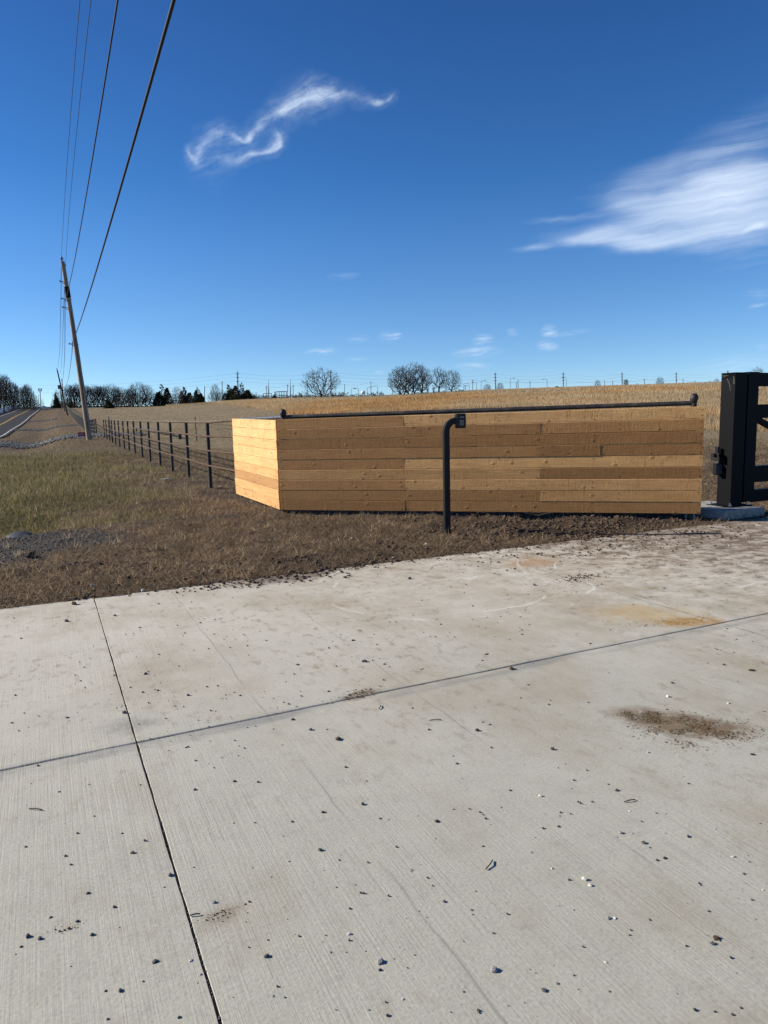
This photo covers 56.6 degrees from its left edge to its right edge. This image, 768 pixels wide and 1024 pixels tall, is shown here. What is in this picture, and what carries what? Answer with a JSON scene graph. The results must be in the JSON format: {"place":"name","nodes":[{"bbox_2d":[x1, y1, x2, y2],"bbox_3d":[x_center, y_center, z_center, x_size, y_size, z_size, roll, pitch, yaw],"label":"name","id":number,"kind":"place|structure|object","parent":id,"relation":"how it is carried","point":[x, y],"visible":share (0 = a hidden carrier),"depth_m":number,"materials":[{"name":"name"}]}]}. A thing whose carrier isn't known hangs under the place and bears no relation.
{"place":"outdoors","nodes":[
{"label":"outdoors","id":0,"kind":"place"},
{"bbox_2d":[0,409,39,437],"bbox_3d":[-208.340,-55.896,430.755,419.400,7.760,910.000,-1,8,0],"label":"road","id":1,"kind":"structure","parent":0,"point":[14,422],"depth_m":157.20,"materials":[{"name":"grey asphalt"}]},
{"bbox_2d":[0,410,35,436],"bbox_3d":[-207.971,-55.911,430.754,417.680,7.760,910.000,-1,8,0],"label":"road markings","id":2,"kind":"structure","parent":1,"relation":"on","point":[12,418],"depth_m":156.63,"materials":[{"name":"white paint"}]},
{"bbox_2d":[0,432,146,449],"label":"pale gravel","id":3,"kind":"structure","parent":0,"point":[16,445],"depth_m":55.73,"materials":[{"name":"grey gravel"}]},
{"bbox_2d":[20,406,143,408],"bbox_3d":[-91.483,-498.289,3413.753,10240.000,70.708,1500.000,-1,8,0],"label":"hills","id":4,"kind":"structure","parent":0,"point":[75,407],"depth_m":3063.13,"materials":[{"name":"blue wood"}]},
{"bbox_2d":[0,517,767,1023],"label":"driveway","id":5,"kind":"structure","parent":0,"point":[224,833],"depth_m":2.85,"materials":[{"name":"concrete"}]},
{"bbox_2d":[376,958,383,964],"bbox_3d":[-0.012,1.246,1.973,0.016,0.014,0.022,3,9,30],"label":"pebble","id":6,"kind":"object","parent":5,"relation":"on","point":[379,961],"visible":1,"depth_m":1.97,"materials":[{"name":"white stone"}]},
{"bbox_2d":[0,601,767,1023],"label":"joint grit","id":7,"kind":"object","parent":5,"relation":"on","point":[164,831],"visible":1,"depth_m":3.17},
{"bbox_2d":[4,536,767,1016],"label":"fine crumbs","id":8,"kind":"object","parent":5,"relation":"on","point":[462,778],"visible":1,"depth_m":3.37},
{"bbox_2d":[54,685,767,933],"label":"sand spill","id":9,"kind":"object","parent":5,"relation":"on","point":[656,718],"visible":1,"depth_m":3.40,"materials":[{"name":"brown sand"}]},
{"bbox_2d":[83,518,767,602],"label":"tracked mud","id":10,"kind":"structure","parent":5,"relation":"on","point":[249,580],"depth_m":7.24,"materials":[{"name":"soil"}]},
{"bbox_2d":[490,966,497,972],"bbox_3d":[0.299,1.243,1.933,0.020,0.014,0.019,-2,8,-8],"label":"pebble","id":11,"kind":"object","parent":5,"relation":"on","point":[493,969],"visible":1,"depth_m":1.93,"materials":[{"name":"white stone"}]},
{"bbox_2d":[0,385,767,608],"bbox_3d":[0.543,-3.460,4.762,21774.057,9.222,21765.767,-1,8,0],"label":"ground","id":12,"kind":"structure","parent":0,"point":[183,411],"depth_m":10.15,"materials":[{"name":"brown plant"}]},
{"bbox_2d":[1,378,4,412],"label":"utility pole","id":13,"kind":"object","parent":12,"relation":"on","point":[2,395],"visible":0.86,"depth_m":228.58,"materials":[{"name":"brown wood"}]},
{"bbox_2d":[0,376,10,407],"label":"bare tree","id":14,"kind":"object","parent":12,"relation":"on","point":[5,397],"visible":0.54,"depth_m":271.59,"materials":[{"name":"brown plant"}]},
{"bbox_2d":[0,373,11,405],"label":"bare tree","id":15,"kind":"object","parent":12,"relation":"on","point":[6,377],"visible":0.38,"depth_m":277.86,"materials":[{"name":"brown plant"}]},
{"bbox_2d":[0,406,12,412],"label":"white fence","id":16,"kind":"object","parent":12,"relation":"on","point":[6,409],"visible":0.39,"depth_m":252.91,"materials":[{"name":"white"}]},
{"bbox_2d":[0,393,14,410],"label":"bare shrub","id":17,"kind":"object","parent":12,"relation":"on","point":[1,398],"visible":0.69,"depth_m":264.86,"materials":[{"name":"brown plant"}]},
{"bbox_2d":[2,378,18,403],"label":"bare tree","id":18,"kind":"object","parent":12,"relation":"on","point":[12,392],"visible":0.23,"depth_m":286.08,"materials":[{"name":"brown plant"}]},
{"bbox_2d":[5,397,21,409],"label":"bare shrub","id":19,"kind":"object","parent":12,"relation":"on","point":[14,403],"visible":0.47,"depth_m":286.55,"materials":[{"name":"brown plant"}]},
{"bbox_2d":[9,383,18,409],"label":"bare tree","id":20,"kind":"object","parent":12,"relation":"on","point":[15,386],"visible":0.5,"depth_m":295.50,"materials":[{"name":"brown plant"}]},
{"bbox_2d":[13,385,24,407],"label":"bare tree","id":21,"kind":"object","parent":12,"relation":"on","point":[21,390],"visible":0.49,"depth_m":307.96,"materials":[{"name":"brown plant"}]},
{"bbox_2d":[6,531,32,538],"bbox_3d":[-5.089,0.581,9.976,0.560,0.560,0.606,-5,8,-23],"label":"culvert pipe","id":22,"kind":"object","parent":12,"relation":"on","point":[15,534],"visible":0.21,"depth_m":10.03,"materials":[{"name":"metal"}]},
{"bbox_2d":[17,388,27,408],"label":"bare tree","id":23,"kind":"object","parent":12,"relation":"on","point":[24,394],"visible":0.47,"depth_m":317.93,"materials":[{"name":"brown plant"}]},
{"bbox_2d":[16,397,29,408],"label":"bare shrub","id":24,"kind":"object","parent":12,"relation":"on","point":[22,403],"visible":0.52,"depth_m":314.24,"materials":[{"name":"brown plant"}]},
{"bbox_2d":[18,384,30,408],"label":"bare tree","id":25,"kind":"object","parent":12,"relation":"on","point":[24,389],"visible":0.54,"depth_m":325.06,"materials":[{"name":"brown plant"}]},
{"bbox_2d":[23,383,32,406],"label":"bare tree","id":26,"kind":"object","parent":12,"relation":"on","point":[30,394],"visible":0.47,"depth_m":332.99,"materials":[{"name":"brown plant"}]},
{"bbox_2d":[25,551,34,557],"bbox_3d":[-3.996,0.478,8.039,0.108,0.079,0.112,-5,9,-28],"label":"dirt clod","id":27,"kind":"object","parent":12,"relation":"on","point":[28,554],"visible":0.94,"depth_m":8.00,"materials":[{"name":"soil"}]},
{"bbox_2d":[31,395,37,408],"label":"bare tree","id":28,"kind":"object","parent":12,"relation":"on","point":[34,403],"visible":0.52,"depth_m":347.84,"materials":[{"name":"brown plant"}]},
{"bbox_2d":[9,418,80,431],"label":"pale gravel","id":29,"kind":"structure","parent":12,"relation":"on","point":[39,430],"depth_m":105.10,"materials":[{"name":"grey gravel"}]},
{"bbox_2d":[53,392,60,407],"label":"cedar tree","id":30,"kind":"object","parent":12,"relation":"on","point":[56,402],"visible":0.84,"depth_m":325.15,"materials":[{"name":"green plant"}]},
{"bbox_2d":[56,368,67,414],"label":"utility pole","id":31,"kind":"object","parent":12,"relation":"on","point":[59,386],"visible":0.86,"depth_m":165.41,"materials":[{"name":"wood"}]},
{"bbox_2d":[63,384,73,408],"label":"bare tree","id":32,"kind":"object","parent":12,"relation":"on","point":[69,396],"visible":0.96,"depth_m":258.26,"materials":[{"name":"brown plant"}]},
{"bbox_2d":[65,399,78,407],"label":"bare shrub","id":33,"kind":"object","parent":12,"relation":"on","point":[74,404],"visible":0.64,"depth_m":270.28,"materials":[{"name":"brown plant"}]},
{"bbox_2d":[68,383,80,407],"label":"bare tree","id":34,"kind":"object","parent":12,"relation":"on","point":[74,387],"visible":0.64,"depth_m":273.99,"materials":[{"name":"brown plant"}]},
{"bbox_2d":[59,257,91,439],"bbox_3d":[-21.138,-10.853,48.910,1.353,12.848,0.422,-1,8,0],"label":"utility pole","id":35,"kind":"object","parent":12,"relation":"on","point":[79,374],"visible":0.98,"depth_m":48.81,"materials":[{"name":"wood"}]},
{"bbox_2d":[58,256,61,362],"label":"overhead cable","id":36,"kind":"object","parent":35,"relation":"attached to","point":[60,310],"visible":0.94,"depth_m":67.39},
{"bbox_2d":[60,265,65,373],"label":"overhead cable","id":37,"kind":"object","parent":35,"relation":"attached to","point":[63,318],"visible":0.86,"depth_m":64.51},
{"bbox_2d":[61,0,79,255],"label":"overhead cable","id":38,"kind":"object","parent":35,"relation":"attached to","point":[71,106],"visible":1,"depth_m":24.12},
{"bbox_2d":[65,1,90,264],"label":"overhead cable","id":39,"kind":"object","parent":35,"relation":"attached to","point":[78,111],"visible":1,"depth_m":23.08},
{"bbox_2d":[65,0,118,299],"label":"overhead cable","id":40,"kind":"object","parent":35,"relation":"attached to","point":[115,13],"visible":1,"depth_m":15.71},
{"bbox_2d":[72,0,175,342],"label":"overhead cable","id":41,"kind":"object","parent":35,"relation":"attached to","point":[171,8],"visible":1,"depth_m":10.60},
{"bbox_2d":[74,387,86,403],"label":"bare tree","id":42,"kind":"object","parent":12,"relation":"on","point":[78,394],"visible":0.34,"depth_m":273.24,"materials":[{"name":"brown plant"}]},
{"bbox_2d":[73,398,88,407],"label":"bare shrub","id":43,"kind":"object","parent":12,"relation":"on","point":[79,402],"visible":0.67,"depth_m":271.27,"materials":[{"name":"brown plant"}]},
{"bbox_2d":[66,405,96,433],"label":"pipe fence","id":44,"kind":"object","parent":12,"relation":"on","point":[78,418],"visible":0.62,"depth_m":97.29,"materials":[{"name":"metal"}]},
{"bbox_2d":[78,432,85,439],"bbox_3d":[-21.494,-5.348,50.683,0.515,0.650,0.046,-1,8,0],"label":"yard sign","id":45,"kind":"object","parent":12,"relation":"on","point":[81,434],"visible":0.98,"depth_m":50.65,"materials":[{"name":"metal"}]},
{"bbox_2d":[78,385,90,405],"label":"bare tree","id":46,"kind":"object","parent":12,"relation":"on","point":[86,386],"visible":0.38,"depth_m":272.32,"materials":[{"name":"brown plant"}]},
{"bbox_2d":[85,388,96,407],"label":"bare tree","id":47,"kind":"object","parent":12,"relation":"on","point":[88,399],"visible":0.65,"depth_m":271.10,"materials":[{"name":"brown plant"}]},
{"bbox_2d":[87,385,99,407],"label":"bare tree","id":48,"kind":"object","parent":12,"relation":"on","point":[92,388],"visible":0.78,"depth_m":270.73,"materials":[{"name":"brown plant"}]},
{"bbox_2d":[92,387,103,406],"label":"bare tree","id":49,"kind":"object","parent":12,"relation":"on","point":[95,394],"visible":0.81,"depth_m":269.30,"materials":[{"name":"brown plant"}]},
{"bbox_2d":[90,398,105,407],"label":"bare shrub","id":50,"kind":"object","parent":12,"relation":"on","point":[97,403],"visible":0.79,"depth_m":269.90,"materials":[{"name":"brown plant"}]},
{"bbox_2d":[97,386,109,404],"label":"bare tree","id":51,"kind":"object","parent":12,"relation":"on","point":[100,388],"visible":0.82,"depth_m":268.32,"materials":[{"name":"brown plant"}]},
{"bbox_2d":[103,396,114,408],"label":"cedar tree","id":52,"kind":"object","parent":12,"relation":"on","point":[109,404],"visible":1,"depth_m":241.59,"materials":[{"name":"green plant"}]},
{"bbox_2d":[101,383,118,404],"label":"bare tree","id":53,"kind":"object","parent":12,"relation":"on","point":[108,392],"visible":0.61,"depth_m":266.77,"materials":[{"name":"brown plant"}]},
{"bbox_2d":[109,388,119,404],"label":"bare tree","id":54,"kind":"object","parent":12,"relation":"on","point":[115,394],"visible":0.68,"depth_m":266.37,"materials":[{"name":"brown plant"}]},
{"bbox_2d":[109,393,128,406],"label":"bare tree","id":55,"kind":"object","parent":12,"relation":"on","point":[119,398],"visible":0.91,"depth_m":260.05,"materials":[{"name":"brown plant"}]},
{"bbox_2d":[113,387,126,406],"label":"bare tree","id":56,"kind":"object","parent":12,"relation":"on","point":[120,394],"visible":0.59,"depth_m":265.60,"materials":[{"name":"brown plant"}]},
{"bbox_2d":[119,389,129,406],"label":"bare tree","id":57,"kind":"object","parent":12,"relation":"on","point":[124,399],"visible":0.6,"depth_m":264.57,"materials":[{"name":"brown plant"}]},
{"bbox_2d":[125,389,136,406],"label":"bare tree","id":58,"kind":"object","parent":12,"relation":"on","point":[128,392],"visible":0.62,"depth_m":263.90,"materials":[{"name":"brown plant"}]},
{"bbox_2d":[126,394,143,406],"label":"bare tree","id":59,"kind":"object","parent":12,"relation":"on","point":[130,396],"visible":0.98,"depth_m":259.32,"materials":[{"name":"brown plant"}]},
{"bbox_2d":[126,381,149,406],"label":"bare tree","id":60,"kind":"object","parent":12,"relation":"on","point":[131,386],"visible":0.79,"depth_m":262.19,"materials":[{"name":"brown plant"}]},
{"bbox_2d":[135,383,153,406],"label":"bare tree","id":61,"kind":"object","parent":12,"relation":"on","point":[151,397],"visible":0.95,"depth_m":261.69,"materials":[{"name":"brown plant"}]},
{"bbox_2d":[142,391,159,406],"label":"bare tree","id":62,"kind":"object","parent":12,"relation":"on","point":[151,399],"visible":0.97,"depth_m":260.86,"materials":[{"name":"brown plant"}]},
{"bbox_2d":[0,509,310,566],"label":"gravel","id":63,"kind":"structure","parent":12,"relation":"on","point":[41,537],"depth_m":9.39,"materials":[{"name":"gravel"}]},
{"bbox_2d":[135,427,181,438],"bbox_3d":[-20.155,-6.966,62.048,0.239,0.767,33.986,-5,8,-23],"label":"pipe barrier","id":64,"kind":"object","parent":12,"relation":"on","point":[179,436],"visible":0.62,"depth_m":49.24,"materials":[{"name":"metal"}]},
{"bbox_2d":[151,384,172,406],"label":"cedar tree","id":65,"kind":"object","parent":12,"relation":"on","point":[163,398],"visible":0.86,"depth_m":262.78,"materials":[{"name":"green plant"}]},
{"bbox_2d":[103,418,236,487],"bbox_3d":[-11.563,-3.417,32.575,0.175,1.898,42.390,-5,8,-24],"label":"pipe fence","id":66,"kind":"object","parent":12,"relation":"on","point":[187,446],"visible":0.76,"depth_m":20.99,"materials":[{"name":"metal"}]},
{"bbox_2d":[167,394,176,404],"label":"bare shrub","id":67,"kind":"object","parent":12,"relation":"on","point":[170,402],"visible":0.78,"depth_m":254.85,"materials":[{"name":"brown plant"}]},
{"bbox_2d":[171,387,181,403],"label":"bare shrub","id":68,"kind":"object","parent":12,"relation":"on","point":[176,394],"visible":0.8,"depth_m":258.08,"materials":[{"name":"brown plant"}]},
{"bbox_2d":[171,395,183,403],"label":"bare shrub","id":69,"kind":"object","parent":12,"relation":"on","point":[176,397],"visible":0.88,"depth_m":251.35,"materials":[{"name":"brown plant"}]},
{"bbox_2d":[177,387,192,404],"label":"cedar tree","id":70,"kind":"object","parent":12,"relation":"on","point":[185,396],"visible":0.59,"depth_m":258.01,"materials":[{"name":"green plant"}]},
{"bbox_2d":[191,387,205,402],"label":"cedar tree","id":71,"kind":"object","parent":12,"relation":"on","point":[198,397],"visible":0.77,"depth_m":245.55,"materials":[{"name":"green plant"}]},
{"bbox_2d":[206,391,220,400],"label":"bare shrub","id":72,"kind":"object","parent":12,"relation":"on","point":[214,396],"visible":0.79,"depth_m":240.28,"materials":[{"name":"brown plant"}]},
{"bbox_2d":[210,384,221,399],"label":"bare shrub","id":73,"kind":"object","parent":12,"relation":"on","point":[216,388],"visible":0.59,"depth_m":258.11,"materials":[{"name":"brown plant"}]},
{"bbox_2d":[215,390,224,400],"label":"bare shrub","id":74,"kind":"object","parent":12,"relation":"on","point":[219,395],"visible":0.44,"depth_m":242.45,"materials":[{"name":"brown plant"}]},
{"bbox_2d":[221,384,235,400],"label":"cedar tree","id":75,"kind":"object","parent":12,"relation":"on","point":[226,396],"visible":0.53,"depth_m":235.56,"materials":[{"name":"green plant"}]},
{"bbox_2d":[229,382,253,399],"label":"cedar tree","id":76,"kind":"object","parent":12,"relation":"on","point":[246,394],"visible":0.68,"depth_m":232.01,"materials":[{"name":"green plant"}]},
{"bbox_2d":[263,391,286,398],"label":"substation frame","id":77,"kind":"object","parent":12,"relation":"on","point":[279,395],"visible":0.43,"depth_m":337.31,"materials":[{"name":"grey metal"}]},
{"bbox_2d":[300,367,340,396],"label":"bare tree","id":78,"kind":"object","parent":12,"relation":"on","point":[318,387],"visible":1,"depth_m":188.49,"materials":[{"name":"brown plant"}]},
{"bbox_2d":[0,511,669,602],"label":"straw","id":79,"kind":"object","parent":12,"relation":"on","point":[292,568],"visible":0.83,"depth_m":7.89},
{"bbox_2d":[255,389,475,398],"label":"distant scrub","id":80,"kind":"object","parent":12,"relation":"on","point":[301,395],"visible":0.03,"depth_m":415.04,"materials":[{"name":"brown plant"}]},
{"bbox_2d":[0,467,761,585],"bbox_3d":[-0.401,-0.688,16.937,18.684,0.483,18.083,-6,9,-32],"label":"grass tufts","id":81,"kind":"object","parent":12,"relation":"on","point":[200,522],"visible":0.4,"depth_m":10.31,"materials":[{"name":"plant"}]},
{"bbox_2d":[0,512,766,604],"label":"soil clods","id":82,"kind":"object","parent":12,"relation":"on","point":[591,535],"visible":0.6,"depth_m":8.89,"materials":[{"name":"brown soil"}]},
{"bbox_2d":[0,403,767,464],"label":"mowed grass","id":83,"kind":"structure","parent":12,"relation":"on","point":[61,429],"depth_m":66.32,"materials":[{"name":"brown plant"}]},
{"bbox_2d":[387,366,415,394],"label":"bare tree","id":84,"kind":"object","parent":12,"relation":"on","point":[406,387],"visible":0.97,"depth_m":182.46,"materials":[{"name":"brown plant"}]},
{"bbox_2d":[392,361,432,394],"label":"bare tree","id":85,"kind":"object","parent":12,"relation":"on","point":[417,379],"visible":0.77,"depth_m":184.45,"materials":[{"name":"brown plant"}]},
{"bbox_2d":[410,365,432,390],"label":"bare tree","id":86,"kind":"object","parent":12,"relation":"on","point":[428,386],"visible":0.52,"depth_m":188.31,"materials":[{"name":"brown plant"}]},
{"bbox_2d":[431,367,447,391],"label":"bare tree","id":87,"kind":"object","parent":12,"relation":"on","point":[438,380],"visible":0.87,"depth_m":194.56,"materials":[{"name":"brown plant"}]},
{"bbox_2d":[441,370,461,391],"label":"bare tree","id":88,"kind":"object","parent":12,"relation":"on","point":[452,379],"visible":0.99,"depth_m":186.89,"materials":[{"name":"brown plant"}]},
{"bbox_2d":[442,414,465,533],"bbox_3d":[0.885,-0.393,8.914,0.286,1.654,0.093,-3,8,-10],"label":"keypad post","id":89,"kind":"object","parent":12,"relation":"on","point":[458,420],"visible":0.98,"depth_m":8.84,"materials":[{"name":"metal"}]},
{"bbox_2d":[166,381,767,431],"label":"tall grass","id":90,"kind":"structure","parent":12,"relation":"on","point":[387,403],"depth_m":121.92,"materials":[{"name":"beige plant"}]},
{"bbox_2d":[232,393,704,519],"bbox_3d":[0.385,-0.749,10.885,8.101,1.850,1.507,3,9,29],"label":"wood clad fence","id":91,"kind":"object","parent":12,"relation":"on","point":[516,472],"visible":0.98,"depth_m":10.26,"materials":[{"name":"brown wood"}]},
{"bbox_2d":[626,407,766,430],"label":"dry stalks","id":92,"kind":"object","parent":12,"relation":"on","point":[710,419],"visible":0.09,"depth_m":47.99,"materials":[{"name":"brown plant"}]},
{"bbox_2d":[673,501,764,519],"bbox_3d":[4.474,-0.023,10.304,1.150,0.181,1.434,-5,9,-25],"label":"concrete footing","id":93,"kind":"object","parent":12,"relation":"on","point":[715,512],"visible":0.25,"depth_m":9.78,"materials":[{"name":"grey concrete"}]},
{"bbox_2d":[706,372,751,507],"bbox_3d":[4.882,-1.013,10.006,0.440,1.853,0.400,-5,9,-25],"label":"gate post","id":94,"kind":"object","parent":93,"relation":"on","point":[732,428],"visible":1,"depth_m":9.93,"materials":[{"name":"black metal"}]},
{"bbox_2d":[711,447,722,461],"bbox_3d":[4.681,-0.816,10.034,0.134,0.201,0.130,-5,9,-25],"label":"beam sensor","id":95,"kind":"object","parent":94,"relation":"attached to","point":[715,456],"visible":1,"depth_m":10.01,"materials":[{"name":"black plastic"}]},
{"bbox_2d":[713,463,721,474],"bbox_3d":[4.702,-0.606,10.051,0.110,0.165,0.080,-5,9,-25],"label":"receiver box","id":96,"kind":"object","parent":94,"relation":"attached to","point":[717,468],"visible":1,"depth_m":10.02,"materials":[{"name":"black plastic"}]},
{"bbox_2d":[742,372,767,501],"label":"steel gate","id":97,"kind":"structure","parent":94,"relation":"attached to","point":[756,413],"depth_m":10.06,"materials":[{"name":"black metal"}]},
{"bbox_2d":[0,0,767,407],"label":"sky","id":98,"kind":"structure","parent":0,"point":[528,190],"materials":[{"name":"blue"}]},
{"bbox_2d":[611,612,748,630],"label":"yellow sand","id":99,"kind":"structure","parent":0,"point":[676,622],"depth_m":5.06,"materials":[{"name":"beige sand"}]},
{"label":"distribution pole","id":100,"kind":"object","parent":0,"visible":0},
{"bbox_2d":[213,379,688,388],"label":"distribution wire","id":101,"kind":"object","parent":100,"relation":"attached to","point":[469,384],"visible":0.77,"depth_m":348.38,"materials":[{"name":"grey metal"}]},
{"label":"transmission pole","id":102,"kind":"object","parent":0,"visible":0},
{"bbox_2d":[21,376,683,388],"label":"transmission wire","id":103,"kind":"object","parent":102,"relation":"attached to","point":[386,379],"visible":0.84,"depth_m":347.54,"materials":[{"name":"grey metal"}]},
{"bbox_2d":[108,379,710,391],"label":"transmission wire","id":104,"kind":"object","parent":102,"relation":"attached to","point":[441,382],"visible":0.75,"depth_m":344.09,"materials":[{"name":"grey metal"}]},
{"bbox_2d":[97,372,723,384],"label":"transmission wire","id":105,"kind":"object","parent":102,"relation":"attached to","point":[419,373],"visible":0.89,"depth_m":364.37,"materials":[{"name":"grey metal"}]}
]}

